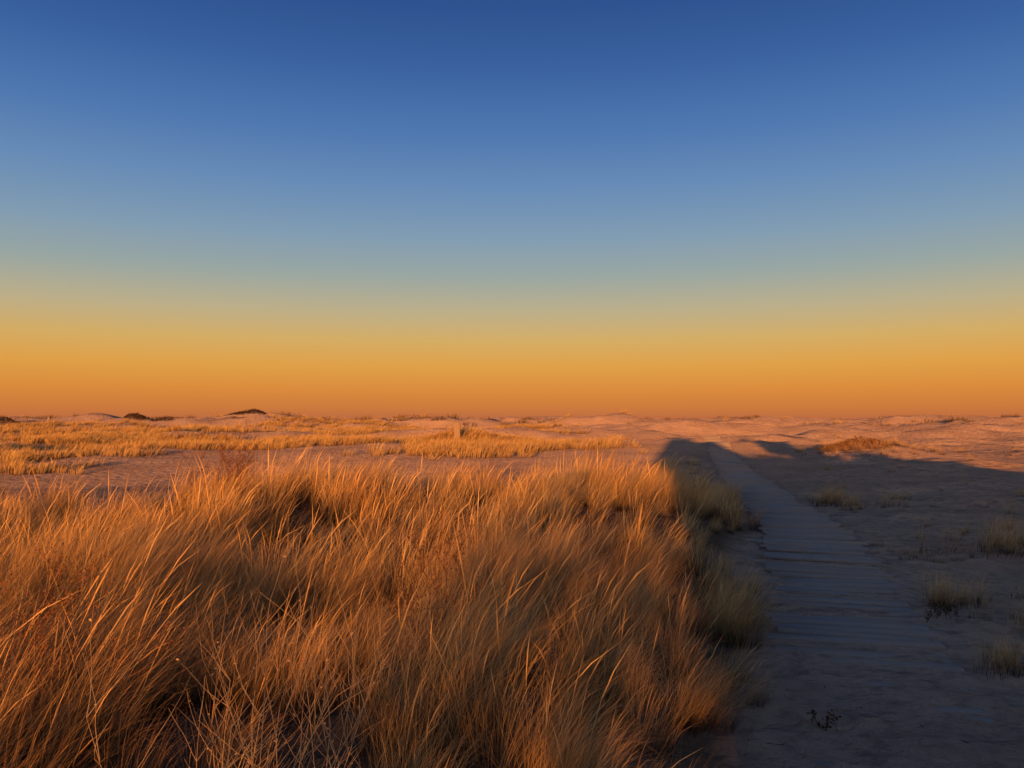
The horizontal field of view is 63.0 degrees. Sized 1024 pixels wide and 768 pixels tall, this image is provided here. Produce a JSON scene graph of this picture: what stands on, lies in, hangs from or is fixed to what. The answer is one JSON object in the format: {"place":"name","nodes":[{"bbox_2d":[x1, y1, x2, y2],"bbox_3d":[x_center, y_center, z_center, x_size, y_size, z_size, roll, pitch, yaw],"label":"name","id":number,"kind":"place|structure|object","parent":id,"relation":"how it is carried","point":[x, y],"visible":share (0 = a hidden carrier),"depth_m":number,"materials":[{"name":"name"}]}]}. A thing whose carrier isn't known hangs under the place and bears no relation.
{"place":"outdoors","nodes":[
{"label":"outdoors","id":0,"kind":"place"},
{"bbox_2d":[0,411,1023,767],"bbox_3d":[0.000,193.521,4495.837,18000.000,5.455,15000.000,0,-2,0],"label":"sand dune ground","id":1,"kind":"structure","parent":0,"point":[914,733],"depth_m":8.76,"materials":[{"name":"beige sand"}]},
{"bbox_2d":[0,416,22,424],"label":"dune shrub","id":2,"kind":"object","parent":1,"relation":"on","point":[7,419],"visible":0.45,"depth_m":140.03,"materials":[{"name":"green plant"}]},
{"bbox_2d":[0,536,184,759],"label":"rusty weed","id":3,"kind":"object","parent":1,"relation":"on","point":[51,611],"visible":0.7,"depth_m":4.46,"materials":[{"name":"brown plant"}]},
{"bbox_2d":[124,412,145,419],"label":"dune shrub","id":4,"kind":"object","parent":1,"relation":"on","point":[135,415],"visible":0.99,"depth_m":156.06,"materials":[{"name":"green plant"}]},
{"bbox_2d":[145,415,173,420],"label":"dune shrub","id":5,"kind":"object","parent":1,"relation":"on","point":[161,419],"visible":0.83,"depth_m":158.08,"materials":[{"name":"green plant"}]},
{"bbox_2d":[82,599,303,767],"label":"dried goldenrod","id":6,"kind":"object","parent":1,"relation":"on","point":[99,762],"visible":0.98,"depth_m":2.66,"materials":[{"name":"brown plant"}]},
{"bbox_2d":[164,419,265,502],"bbox_3d":[-4.580,1.281,12.935,1.440,1.552,1.741,1,-3,-20],"label":"rusty weed","id":7,"kind":"object","parent":1,"relation":"on","point":[240,462],"visible":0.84,"depth_m":13.34,"materials":[{"name":"brown plant"}]},
{"bbox_2d":[225,408,265,415],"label":"dune shrub","id":8,"kind":"object","parent":1,"relation":"on","point":[252,411],"visible":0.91,"depth_m":173.46,"materials":[{"name":"green plant"}]},
{"bbox_2d":[173,548,418,767],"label":"dried goldenrod","id":9,"kind":"object","parent":1,"relation":"on","point":[240,735],"visible":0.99,"depth_m":3.02,"materials":[{"name":"brown plant"}]},
{"bbox_2d":[0,415,612,440],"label":"dune grass","id":10,"kind":"structure","parent":1,"relation":"on","point":[27,429],"depth_m":91.23,"materials":[{"name":"beige plant"}]},
{"bbox_2d":[226,525,410,767],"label":"dried goldenrod","id":11,"kind":"object","parent":1,"relation":"on","point":[329,736],"visible":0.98,"depth_m":3.30,"materials":[{"name":"brown plant"}]},
{"bbox_2d":[0,425,648,475],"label":"dune grass","id":12,"kind":"structure","parent":1,"relation":"on","point":[471,445],"depth_m":50.51,"materials":[{"name":"beige plant"}]},
{"bbox_2d":[0,437,766,602],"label":"beach grass","id":13,"kind":"structure","parent":1,"relation":"on","point":[600,489],"depth_m":12.27,"materials":[{"name":"beige plant"}]},
{"bbox_2d":[0,468,804,767],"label":"beach grass","id":14,"kind":"structure","parent":1,"relation":"on","point":[512,587],"depth_m":5.26,"materials":[{"name":"beige plant"}]},
{"bbox_2d":[375,516,484,694],"bbox_3d":[-0.483,1.341,5.249,0.654,1.102,1.455,0,-2,0],"label":"rusty weed","id":15,"kind":"object","parent":1,"relation":"on","point":[440,561],"visible":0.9,"depth_m":5.00,"materials":[{"name":"brown plant"}]},
{"bbox_2d":[454,422,459,441],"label":"wooden post","id":16,"kind":"object","parent":1,"relation":"on","point":[457,429],"visible":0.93,"depth_m":59.87,"materials":[{"name":"beige wood"}]},
{"bbox_2d":[444,430,497,439],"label":"heath shrub","id":17,"kind":"object","parent":1,"relation":"on","point":[473,433],"visible":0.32,"depth_m":61.41,"materials":[{"name":"brown plant"}]},
{"bbox_2d":[7,409,975,427],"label":"dune grass","id":18,"kind":"structure","parent":1,"relation":"on","point":[302,416],"depth_m":142.46,"materials":[{"name":"brown plant"}]},
{"bbox_2d":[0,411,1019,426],"bbox_3d":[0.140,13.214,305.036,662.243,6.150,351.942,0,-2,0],"label":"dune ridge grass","id":19,"kind":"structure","parent":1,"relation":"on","point":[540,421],"depth_m":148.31,"materials":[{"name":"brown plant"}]},
{"bbox_2d":[422,428,1023,680],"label":"grass tuft","id":20,"kind":"object","parent":1,"relation":"on","point":[1001,544],"visible":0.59,"depth_m":10.60,"materials":[{"name":"beige plant"}]},
{"bbox_2d":[807,706,841,730],"bbox_3d":[1.849,1.998,4.957,0.203,0.165,0.108,-1,-3,17],"label":"beach plant","id":21,"kind":"object","parent":1,"relation":"on","point":[827,718],"visible":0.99,"depth_m":4.94,"materials":[{"name":"green plant"}]},
{"bbox_2d":[703,436,993,765],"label":"wooden boardwalk","id":22,"kind":"structure","parent":1,"relation":"on","point":[789,523],"depth_m":9.31,"materials":[{"name":"grey wood"}]},
{"bbox_2d":[816,435,890,450],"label":"heath shrub","id":23,"kind":"object","parent":1,"relation":"on","point":[842,448],"visible":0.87,"depth_m":41.53,"materials":[{"name":"brown plant"}]},
{"bbox_2d":[729,471,1015,758],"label":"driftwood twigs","id":24,"kind":"object","parent":1,"relation":"on","point":[875,566],"visible":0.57,"depth_m":7.40,"materials":[{"name":"brown wood"}]},
{"bbox_2d":[924,598,959,622],"bbox_3d":[3.858,2.036,7.479,0.268,0.229,0.535,-2,-3,35],"label":"beach plant","id":25,"kind":"object","parent":1,"relation":"on","point":[944,605],"visible":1,"depth_m":7.53,"materials":[{"name":"green plant"}]},
{"bbox_2d":[0,0,1023,418],"label":"sky","id":26,"kind":"structure","parent":0,"point":[673,209],"materials":[{"name":"blue"}]}
]}

